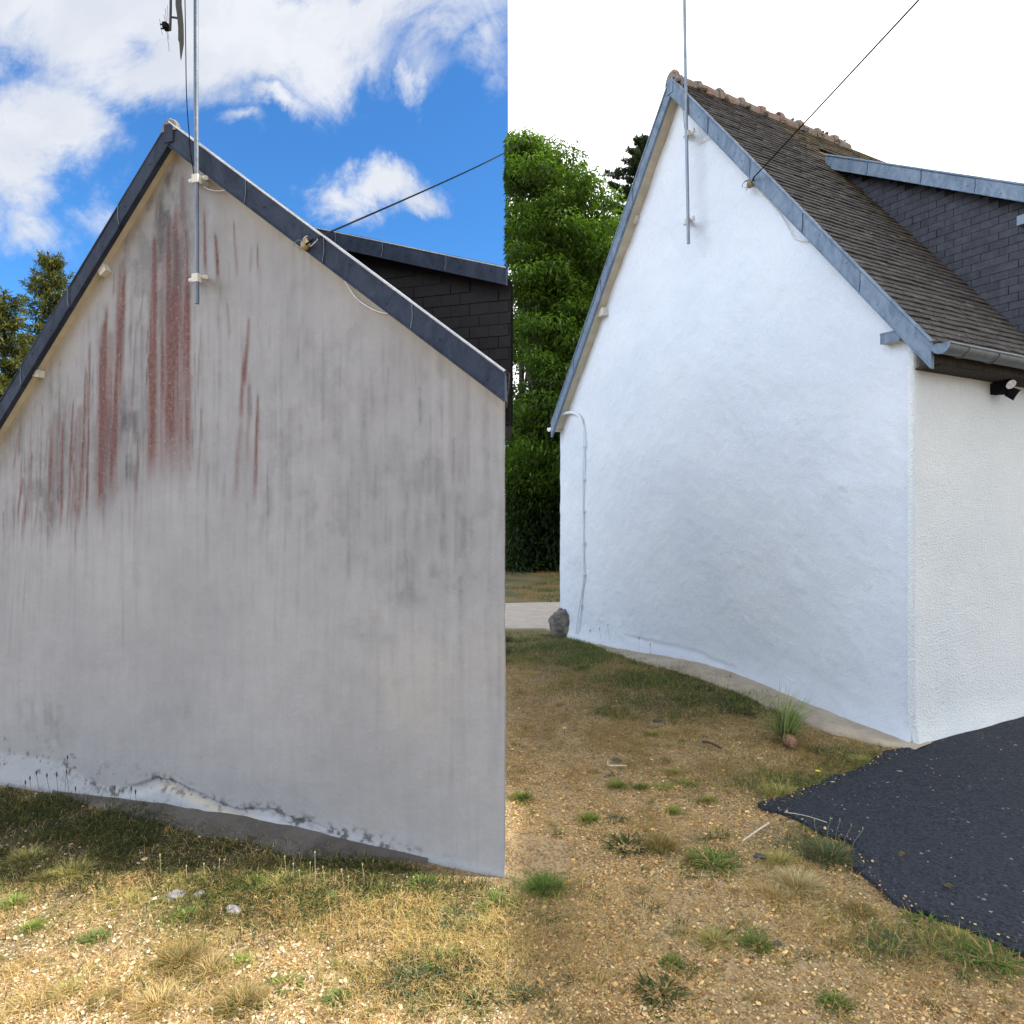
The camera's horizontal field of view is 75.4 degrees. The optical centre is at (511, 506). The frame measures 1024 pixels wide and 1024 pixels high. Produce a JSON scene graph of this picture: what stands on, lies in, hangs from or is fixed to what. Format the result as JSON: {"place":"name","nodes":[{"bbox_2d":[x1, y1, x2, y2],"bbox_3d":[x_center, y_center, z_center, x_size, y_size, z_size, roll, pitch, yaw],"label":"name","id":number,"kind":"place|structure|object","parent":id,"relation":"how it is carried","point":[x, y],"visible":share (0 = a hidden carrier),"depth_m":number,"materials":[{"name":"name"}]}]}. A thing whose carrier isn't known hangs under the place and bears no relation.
{"place":"outdoors","nodes":[
{"label":"outdoors","id":0,"kind":"place"},
{"bbox_2d":[0,544,1023,1023],"bbox_3d":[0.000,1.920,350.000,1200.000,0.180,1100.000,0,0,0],"label":"ground","id":1,"kind":"structure","parent":0,"point":[530,852],"depth_m":3.32,"materials":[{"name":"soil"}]},
{"bbox_2d":[0,333,30,372],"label":"spruce tree","id":2,"kind":"object","parent":1,"relation":"on","point":[24,353],"visible":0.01,"depth_m":16.86,"materials":[{"name":"green plant"}]},
{"bbox_2d":[0,285,37,398],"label":"spruce tree","id":3,"kind":"object","parent":1,"relation":"on","point":[10,365],"visible":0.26,"depth_m":13.13,"materials":[{"name":"green plant"}]},
{"bbox_2d":[0,890,39,912],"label":"grass tuft","id":4,"kind":"object","parent":1,"relation":"on","point":[15,898],"visible":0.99,"depth_m":3.32,"materials":[{"name":"plant"}]},
{"bbox_2d":[8,917,54,940],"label":"grass tuft","id":5,"kind":"object","parent":1,"relation":"on","point":[34,925],"visible":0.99,"depth_m":3.12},
{"bbox_2d":[0,842,65,870],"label":"grass tuft","id":6,"kind":"object","parent":1,"relation":"on","point":[22,852],"visible":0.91,"depth_m":3.73,"materials":[{"name":"plant"}]},
{"bbox_2d":[6,864,67,892],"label":"grass tuft","id":7,"kind":"object","parent":1,"relation":"on","point":[37,874],"visible":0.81,"depth_m":3.52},
{"bbox_2d":[6,249,75,384],"bbox_3d":[-10.139,-1.700,14.295,2.956,7.799,3.197,0,0,29],"label":"spruce tree","id":8,"kind":"object","parent":1,"relation":"on","point":[51,266],"visible":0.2,"depth_m":14.36,"materials":[{"name":"green plant"}]},
{"bbox_2d":[0,969,100,1022],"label":"grass tuft","id":9,"kind":"object","parent":1,"relation":"on","point":[23,997],"visible":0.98,"depth_m":2.68,"materials":[{"name":"plant"}]},
{"bbox_2d":[38,973,95,1008],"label":"grass tuft","id":10,"kind":"object","parent":1,"relation":"on","point":[73,985],"visible":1,"depth_m":2.73,"materials":[{"name":"plant"}]},
{"bbox_2d":[27,853,117,894],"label":"grass tuft","id":11,"kind":"object","parent":1,"relation":"on","point":[71,863],"visible":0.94,"depth_m":3.57,"materials":[{"name":"plant"}]},
{"bbox_2d":[69,924,118,951],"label":"grass tuft","id":12,"kind":"object","parent":1,"relation":"on","point":[87,939],"visible":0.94,"depth_m":3.06,"materials":[{"name":"plant"}]},
{"bbox_2d":[71,976,144,1019],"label":"grass tuft","id":13,"kind":"object","parent":1,"relation":"on","point":[98,994],"visible":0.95,"depth_m":2.68,"materials":[{"name":"plant"}]},
{"bbox_2d":[80,882,169,919],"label":"grass tuft","id":14,"kind":"object","parent":1,"relation":"on","point":[133,893],"visible":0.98,"depth_m":3.34,"materials":[{"name":"plant"}]},
{"bbox_2d":[96,967,220,1023],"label":"grass tuft","id":15,"kind":"object","parent":1,"relation":"on","point":[141,999],"visible":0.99,"depth_m":2.67,"materials":[{"name":"plant"}]},
{"bbox_2d":[166,890,186,899],"bbox_3d":[-1.709,1.977,3.365,0.095,0.034,0.073,0,0,0],"label":"stone","id":16,"kind":"object","parent":1,"relation":"on","point":[175,894],"visible":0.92,"depth_m":3.35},
{"bbox_2d":[124,929,241,990],"bbox_3d":[-1.459,1.962,2.900,0.517,0.082,0.436,0,0,0],"label":"grass tuft","id":17,"kind":"object","parent":1,"relation":"on","point":[192,943],"visible":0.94,"depth_m":2.90,"materials":[{"name":"plant"}]},
{"bbox_2d":[158,902,208,929],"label":"grass tuft","id":18,"kind":"object","parent":1,"relation":"on","point":[184,912],"visible":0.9,"depth_m":3.22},
{"bbox_2d":[194,890,204,896],"bbox_3d":[-1.595,1.976,3.373,0.051,0.026,0.046,0,0,39],"label":"stone","id":19,"kind":"object","parent":1,"relation":"on","point":[200,892],"visible":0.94,"depth_m":3.37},
{"bbox_2d":[161,945,252,994],"bbox_3d":[-1.304,1.976,2.851,0.377,0.057,0.320,0,0,0],"label":"grass tuft","id":20,"kind":"object","parent":1,"relation":"on","point":[212,963],"visible":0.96,"depth_m":2.86,"materials":[{"name":"plant"}]},
{"bbox_2d":[226,904,240,913],"bbox_3d":[-1.366,1.983,3.252,0.078,0.043,0.067,0,0,0],"label":"stone","id":21,"kind":"object","parent":1,"relation":"on","point":[235,909],"visible":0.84,"depth_m":3.24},
{"bbox_2d":[52,790,427,862],"bbox_3d":[-1.838,1.969,4.066,2.840,0.117,0.348,0,0,18],"label":"footing","id":22,"kind":"object","parent":1,"relation":"on","point":[235,823],"visible":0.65,"depth_m":3.93,"materials":[{"name":"concrete"}]},
{"bbox_2d":[186,973,293,1023],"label":"grass tuft","id":23,"kind":"object","parent":1,"relation":"on","point":[239,993],"visible":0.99,"depth_m":2.67,"materials":[{"name":"plant"}]},
{"bbox_2d":[219,948,264,974],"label":"grass tuft","id":24,"kind":"object","parent":1,"relation":"on","point":[243,957],"visible":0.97,"depth_m":2.91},
{"bbox_2d":[215,996,275,1021],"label":"weed","id":25,"kind":"object","parent":1,"relation":"on","point":[246,999],"visible":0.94,"depth_m":2.63,"materials":[{"name":"green plant"}]},
{"bbox_2d":[216,868,278,898],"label":"grass tuft","id":26,"kind":"object","parent":1,"relation":"on","point":[251,876],"visible":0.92,"depth_m":3.46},
{"bbox_2d":[0,118,512,877],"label":"cottage","id":27,"kind":"structure","parent":1,"relation":"on","point":[252,532],"depth_m":4.08,"materials":[{"name":"paint"}]},
{"bbox_2d":[184,0,224,303],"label":"antenna mast","id":28,"kind":"object","parent":27,"relation":"attached to","point":[196,180],"visible":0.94,"depth_m":4.04,"materials":[{"name":"grey metal"}]},
{"bbox_2d":[159,0,183,58],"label":"antenna","id":29,"kind":"object","parent":28,"relation":"attached to","point":[166,27],"visible":1,"depth_m":3.92,"materials":[{"name":"black plastic"}]},
{"bbox_2d":[294,144,518,313],"bbox_3d":[-0.475,-6.388,12.505,0.604,10.614,17.666,0,0,3],"label":"overhead cable","id":30,"kind":"object","parent":27,"relation":"attached to","point":[305,244],"visible":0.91,"depth_m":4.43,"materials":[{"name":"rubber"}]},
{"bbox_2d":[244,867,311,896],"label":"grass tuft","id":31,"kind":"object","parent":1,"relation":"on","point":[274,880],"visible":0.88,"depth_m":3.46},
{"bbox_2d":[265,966,326,1005],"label":"weed","id":32,"kind":"object","parent":1,"relation":"on","point":[274,982],"visible":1,"depth_m":2.78,"materials":[{"name":"green plant"}]},
{"bbox_2d":[290,884,363,925],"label":"weed","id":33,"kind":"object","parent":1,"relation":"on","point":[333,894],"visible":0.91,"depth_m":3.34,"materials":[{"name":"green plant"}]},
{"bbox_2d":[306,981,364,1014],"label":"grass tuft","id":34,"kind":"object","parent":1,"relation":"on","point":[337,993],"visible":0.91,"depth_m":2.69,"materials":[{"name":"plant"}]},
{"bbox_2d":[321,918,401,964],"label":"grass tuft","id":35,"kind":"object","parent":1,"relation":"on","point":[359,931],"visible":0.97,"depth_m":3.06,"materials":[{"name":"plant"}]},
{"bbox_2d":[341,877,389,904],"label":"weed","id":36,"kind":"object","parent":1,"relation":"on","point":[355,888],"visible":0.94,"depth_m":3.40,"materials":[{"name":"green plant"}]},
{"bbox_2d":[364,958,480,1021],"bbox_3d":[-0.380,1.985,2.777,0.432,0.044,0.382,0,0,41],"label":"weed","id":37,"kind":"object","parent":1,"relation":"on","point":[417,995],"visible":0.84,"depth_m":2.75,"materials":[{"name":"green plant"}]},
{"bbox_2d":[398,873,451,899],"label":"grass tuft","id":38,"kind":"object","parent":1,"relation":"on","point":[425,878],"visible":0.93,"depth_m":3.47,"materials":[{"name":"plant"}]},
{"bbox_2d":[388,942,483,985],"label":"weed","id":39,"kind":"object","parent":1,"relation":"on","point":[453,950],"visible":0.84,"depth_m":2.92,"materials":[{"name":"green plant"}]},
{"bbox_2d":[437,899,485,938],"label":"weed","id":40,"kind":"object","parent":1,"relation":"on","point":[455,908],"visible":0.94,"depth_m":3.22,"materials":[{"name":"green plant"}]},
{"bbox_2d":[430,977,528,1019],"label":"weed","id":41,"kind":"object","parent":1,"relation":"on","point":[471,992],"visible":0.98,"depth_m":2.67,"materials":[{"name":"green plant"}]},
{"bbox_2d":[462,887,517,916],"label":"weed","id":42,"kind":"object","parent":1,"relation":"on","point":[493,896],"visible":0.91,"depth_m":3.35,"materials":[{"name":"green plant"}]},
{"bbox_2d":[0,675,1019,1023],"bbox_3d":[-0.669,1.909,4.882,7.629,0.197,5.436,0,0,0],"label":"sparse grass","id":43,"kind":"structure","parent":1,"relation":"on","point":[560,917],"depth_m":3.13,"materials":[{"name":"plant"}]},
{"bbox_2d":[0,629,1023,1023],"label":"green grass","id":44,"kind":"structure","parent":1,"relation":"on","point":[124,829],"depth_m":3.66,"materials":[{"name":"plant"}]},
{"bbox_2d":[505,788,537,804],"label":"grass tuft","id":45,"kind":"object","parent":1,"relation":"on","point":[518,797],"visible":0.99,"depth_m":4.52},
{"bbox_2d":[518,198,524,558],"bbox_3d":[0.307,-4.751,21.300,0.247,13.902,0.260,0,0,0],"label":"utility pole","id":46,"kind":"object","parent":1,"relation":"on","point":[521,372],"depth_m":21.22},
{"bbox_2d":[501,980,545,1011],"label":"grass tuft","id":47,"kind":"object","parent":1,"relation":"on","point":[520,991],"visible":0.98,"depth_m":2.70,"materials":[{"name":"plant"}]},
{"bbox_2d":[505,381,559,573],"bbox_3d":[1.927,-1.252,22.721,7.242,8.138,6.140,0,0,-41],"label":"hedge","id":48,"kind":"object","parent":1,"relation":"on","point":[529,541],"visible":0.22,"depth_m":20.23,"materials":[{"name":"green plant"}]},
{"bbox_2d":[499,865,587,908],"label":"grass tuft","id":49,"kind":"object","parent":1,"relation":"on","point":[543,882],"visible":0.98,"depth_m":3.46,"materials":[{"name":"plant"}]},
{"bbox_2d":[548,608,569,636],"bbox_3d":[0.760,1.841,10.215,0.399,0.526,0.333,0,0,0],"label":"boulder","id":50,"kind":"object","parent":1,"relation":"on","point":[558,621],"visible":0.69,"depth_m":10.07,"materials":[{"name":"stone"}]},
{"bbox_2d":[502,126,626,569],"bbox_3d":[2.186,-5.006,21.035,5.074,14.412,7.687,0,0,0],"label":"broadleaf tree","id":51,"kind":"object","parent":1,"relation":"on","point":[557,259],"visible":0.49,"depth_m":18.99,"materials":[{"name":"green plant"}]},
{"bbox_2d":[561,663,606,673],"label":"grass tuft","id":52,"kind":"object","parent":1,"relation":"on","point":[582,665],"visible":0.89,"depth_m":7.90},
{"bbox_2d":[573,811,608,826],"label":"grass tuft","id":53,"kind":"object","parent":1,"relation":"on","point":[589,817],"visible":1,"depth_m":4.23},
{"bbox_2d":[602,811,633,828],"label":"weed","id":54,"kind":"object","parent":1,"relation":"on","point":[617,816],"visible":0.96,"depth_m":4.24,"materials":[{"name":"green plant"}]},
{"bbox_2d":[605,778,633,791],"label":"grass tuft","id":55,"kind":"object","parent":1,"relation":"on","point":[620,783],"visible":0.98,"depth_m":4.71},
{"bbox_2d":[591,133,648,237],"bbox_3d":[6.624,-8.481,34.064,9.386,21.362,10.539,0,0,-35],"label":"conifer tree","id":56,"kind":"object","parent":1,"relation":"on","point":[633,162],"visible":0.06,"depth_m":33.70,"materials":[{"name":"green plant"}]},
{"bbox_2d":[581,830,664,864],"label":"weed","id":57,"kind":"object","parent":1,"relation":"on","point":[623,840],"visible":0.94,"depth_m":3.90,"materials":[{"name":"green plant"}]},
{"bbox_2d":[632,782,649,792],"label":"grass tuft","id":58,"kind":"object","parent":1,"relation":"on","point":[640,785],"visible":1,"depth_m":4.68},
{"bbox_2d":[638,729,667,738],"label":"grass tuft","id":59,"kind":"object","parent":1,"relation":"on","point":[653,733],"visible":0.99,"depth_m":5.74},
{"bbox_2d":[622,831,699,863],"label":"grass tuft","id":60,"kind":"object","parent":1,"relation":"on","point":[660,843],"visible":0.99,"depth_m":3.89,"materials":[{"name":"plant"}]},
{"bbox_2d":[649,780,674,792],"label":"weed","id":61,"kind":"object","parent":1,"relation":"on","point":[664,784],"visible":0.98,"depth_m":4.70,"materials":[{"name":"green plant"}]},
{"bbox_2d":[615,965,715,1021],"bbox_3d":[0.624,1.981,2.728,0.351,0.050,0.336,0,0,-17],"label":"weed","id":62,"kind":"object","parent":1,"relation":"on","point":[666,989],"visible":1,"depth_m":2.71,"materials":[{"name":"green plant"}]},
{"bbox_2d":[649,951,693,977],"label":"grass tuft","id":63,"kind":"object","parent":1,"relation":"on","point":[670,959],"visible":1,"depth_m":2.89,"materials":[{"name":"plant"}]},
{"bbox_2d":[661,766,682,776],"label":"grass tuft","id":64,"kind":"object","parent":1,"relation":"on","point":[674,770],"visible":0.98,"depth_m":4.96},
{"bbox_2d":[662,805,686,817],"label":"grass tuft","id":65,"kind":"object","parent":1,"relation":"on","point":[673,811],"visible":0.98,"depth_m":4.33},
{"bbox_2d":[673,777,702,789],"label":"weed","id":66,"kind":"object","parent":1,"relation":"on","point":[691,781],"visible":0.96,"depth_m":4.75,"materials":[{"name":"green plant"}]},
{"bbox_2d":[671,853,715,870],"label":"grass tuft","id":67,"kind":"object","parent":1,"relation":"on","point":[689,859],"visible":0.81,"depth_m":3.71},
{"bbox_2d":[683,682,713,693],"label":"weed","id":68,"kind":"object","parent":1,"relation":"on","point":[704,687],"visible":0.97,"depth_m":6.77,"materials":[{"name":"green plant"}]},
{"bbox_2d":[695,795,717,805],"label":"grass tuft","id":69,"kind":"object","parent":1,"relation":"on","point":[705,798],"visible":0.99,"depth_m":4.49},
{"bbox_2d":[677,921,746,956],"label":"grass tuft","id":70,"kind":"object","parent":1,"relation":"on","point":[726,941],"visible":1,"depth_m":3.05,"materials":[{"name":"plant"}]},
{"bbox_2d":[702,740,721,748],"bbox_3d":[1.631,1.943,5.401,0.022,0.028,0.182,0,0,-39],"label":"stick","id":71,"kind":"object","parent":1,"relation":"on","point":[714,744],"visible":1,"depth_m":5.39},
{"bbox_2d":[666,843,760,883],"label":"weed","id":72,"kind":"object","parent":1,"relation":"on","point":[716,856],"visible":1,"depth_m":3.69,"materials":[{"name":"green plant"}]},
{"bbox_2d":[693,827,741,841],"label":"weed","id":73,"kind":"object","parent":1,"relation":"on","point":[718,833],"visible":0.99,"depth_m":4.03,"materials":[{"name":"green plant"}]},
{"bbox_2d":[714,703,763,721],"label":"weed","id":74,"kind":"object","parent":1,"relation":"on","point":[742,709],"visible":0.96,"depth_m":6.16,"materials":[{"name":"green plant"}]},
{"bbox_2d":[742,822,769,841],"bbox_3d":[1.474,1.966,3.997,0.261,0.046,0.014,0,0,-34],"label":"stick","id":75,"kind":"object","parent":1,"relation":"on","point":[754,832],"visible":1,"depth_m":3.99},
{"bbox_2d":[722,925,791,964],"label":"grass tuft","id":76,"kind":"object","parent":1,"relation":"on","point":[753,939],"visible":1,"depth_m":3.01,"materials":[{"name":"plant"}]},
{"bbox_2d":[589,642,930,748],"bbox_3d":[2.079,1.911,7.456,0.552,0.244,4.840,0,0,-28],"label":"footing","id":77,"kind":"object","parent":1,"relation":"on","point":[832,723],"visible":0.57,"depth_m":6.43,"materials":[{"name":"concrete"}]},
{"bbox_2d":[753,852,766,860],"bbox_3d":[1.407,1.992,3.753,0.077,0.049,0.059,0,0,0],"label":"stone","id":78,"kind":"object","parent":1,"relation":"on","point":[756,855],"visible":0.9,"depth_m":3.74,"materials":[{"name":"stone"}]},
{"bbox_2d":[737,778,804,803],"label":"grass tuft","id":79,"kind":"object","parent":1,"relation":"on","point":[779,792],"visible":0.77,"depth_m":4.59,"materials":[{"name":"plant"}]},
{"bbox_2d":[736,875,815,913],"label":"grass tuft","id":80,"kind":"object","parent":1,"relation":"on","point":[773,888],"visible":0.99,"depth_m":3.40,"materials":[{"name":"plant"}]},
{"bbox_2d":[774,940,781,946],"bbox_3d":[1.212,1.997,3.017,0.038,0.029,0.033,0,0,35],"label":"stone","id":81,"kind":"object","parent":1,"relation":"on","point":[779,944],"visible":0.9,"depth_m":3.01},
{"bbox_2d":[755,844,807,869],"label":"grass tuft","id":82,"kind":"object","parent":1,"relation":"on","point":[779,855],"visible":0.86,"depth_m":3.71,"materials":[{"name":"plant"}]},
{"bbox_2d":[547,69,1023,743],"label":"cottage","id":83,"kind":"structure","parent":1,"relation":"on","point":[805,467],"depth_m":6.69,"materials":[{"name":"white paint"}]},
{"bbox_2d":[562,411,585,633],"bbox_3d":[0.915,0.233,9.904,0.064,3.334,0.533,0,0,-34],"label":"wall conduit","id":84,"kind":"object","parent":83,"relation":"attached to","point":[583,447],"depth_m":9.71,"materials":[{"name":"white paint"}]},
{"bbox_2d":[679,0,709,243],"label":"antenna mast","id":85,"kind":"object","parent":83,"relation":"attached to","point":[688,220],"visible":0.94,"depth_m":7.57,"materials":[{"name":"metal"}]},
{"bbox_2d":[742,0,918,240],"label":"overhead cable","id":86,"kind":"object","parent":83,"relation":"attached to","point":[750,184],"visible":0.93,"depth_m":5.66,"materials":[{"name":"rubber"}]},
{"bbox_2d":[990,379,1020,399],"bbox_3d":[4.442,-1.056,5.965,0.198,0.215,0.211,0,0,-28],"label":"wall lamp","id":87,"kind":"object","parent":83,"relation":"attached to","point":[1006,388],"visible":0.94,"depth_m":5.93,"materials":[{"name":"black plastic"}]},
{"bbox_2d":[747,683,823,747],"bbox_3d":[2.269,1.704,5.553,0.746,0.525,0.439,0,0,0],"label":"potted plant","id":88,"kind":"object","parent":1,"relation":"on","point":[785,730],"visible":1,"depth_m":5.49,"materials":[{"name":"green plant"}]},
{"bbox_2d":[738,862,857,911],"bbox_3d":[1.506,1.954,3.469,0.633,0.094,0.496,0,0,0],"label":"grass tuft","id":89,"kind":"object","parent":1,"relation":"on","point":[793,875],"visible":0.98,"depth_m":3.48,"materials":[{"name":"plant"}]},
{"bbox_2d":[765,833,863,881],"bbox_3d":[1.792,1.954,3.769,0.654,0.097,0.552,0,0,0],"label":"grass tuft","id":90,"kind":"object","parent":1,"relation":"on","point":[832,847],"visible":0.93,"depth_m":3.77,"materials":[{"name":"plant"}]},
{"bbox_2d":[800,744,833,754],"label":"weed","id":91,"kind":"object","parent":1,"relation":"on","point":[820,750],"visible":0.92,"depth_m":5.35,"materials":[{"name":"green plant"}]},
{"bbox_2d":[796,986,873,1023],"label":"grass tuft","id":92,"kind":"object","parent":1,"relation":"on","point":[829,998],"visible":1,"depth_m":2.66,"materials":[{"name":"plant"}]},
{"bbox_2d":[822,896,893,926],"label":"grass tuft","id":93,"kind":"object","parent":1,"relation":"on","point":[851,906],"visible":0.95,"depth_m":3.27,"materials":[{"name":"plant"}]},
{"bbox_2d":[844,752,876,767],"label":"grass tuft","id":94,"kind":"object","parent":1,"relation":"on","point":[863,758],"visible":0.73,"depth_m":5.16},
{"bbox_2d":[862,926,926,968],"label":"grass tuft","id":95,"kind":"object","parent":1,"relation":"on","point":[893,942],"visible":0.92,"depth_m":2.99,"materials":[{"name":"green plant"}]},
{"bbox_2d":[895,909,950,937],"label":"weed","id":96,"kind":"object","parent":1,"relation":"on","point":[930,918],"visible":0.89,"depth_m":3.19,"materials":[{"name":"green plant"}]},
{"bbox_2d":[911,917,980,957],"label":"grass tuft","id":97,"kind":"object","parent":1,"relation":"on","point":[951,929],"visible":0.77,"depth_m":3.08,"materials":[{"name":"plant"}]},
{"bbox_2d":[938,929,1023,986],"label":"weed","id":98,"kind":"object","parent":1,"relation":"on","point":[973,947],"visible":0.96,"depth_m":2.90,"materials":[{"name":"green plant"}]},
{"bbox_2d":[0,643,1023,1023],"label":"dry grass","id":99,"kind":"structure","parent":0,"point":[482,937],"depth_m":3.11,"materials":[{"name":"plant"}]},
{"bbox_2d":[607,761,626,766],"bbox_3d":[0.782,1.966,5.029,0.165,0.012,0.077,0,0,35],"label":"stick","id":100,"kind":"object","parent":99,"relation":"on","point":[615,765],"visible":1,"depth_m":5.01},
{"bbox_2d":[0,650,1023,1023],"bbox_3d":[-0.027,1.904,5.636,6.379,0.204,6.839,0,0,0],"label":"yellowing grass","id":101,"kind":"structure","parent":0,"point":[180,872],"depth_m":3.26,"materials":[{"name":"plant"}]},
{"bbox_2d":[0,0,1023,494],"label":"sky","id":102,"kind":"structure","parent":0,"point":[343,112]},
{"bbox_2d":[505,602,559,630],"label":"path","id":103,"kind":"structure","parent":0,"point":[528,616],"depth_m":11.94,"materials":[{"name":"concrete"}]},
{"bbox_2d":[505,568,559,601],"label":"lawn","id":104,"kind":"structure","parent":0,"point":[533,592],"depth_m":16.10,"materials":[{"name":"green plant"}]},
{"bbox_2d":[752,716,1023,959],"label":"driveway","id":105,"kind":"structure","parent":0,"point":[980,856],"depth_m":4.13,"materials":[{"name":"asphalt"}]},
{"bbox_2d":[898,851,905,855],"bbox_3d":[2.205,1.969,3.745,0.041,0.029,0.031,0,0,0],"label":"earth clod","id":106,"kind":"object","parent":105,"relation":"on","point":[901,853],"visible":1,"depth_m":3.74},
{"bbox_2d":[830,737,1002,895],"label":"chippings","id":107,"kind":"object","parent":105,"relation":"on","point":[894,807],"visible":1,"depth_m":4.55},
{"bbox_2d":[944,883,952,888],"bbox_3d":[2.266,1.971,3.437,0.039,0.027,0.031,0,0,0],"label":"earth clod","id":108,"kind":"object","parent":105,"relation":"on","point":[949,885],"visible":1,"depth_m":3.43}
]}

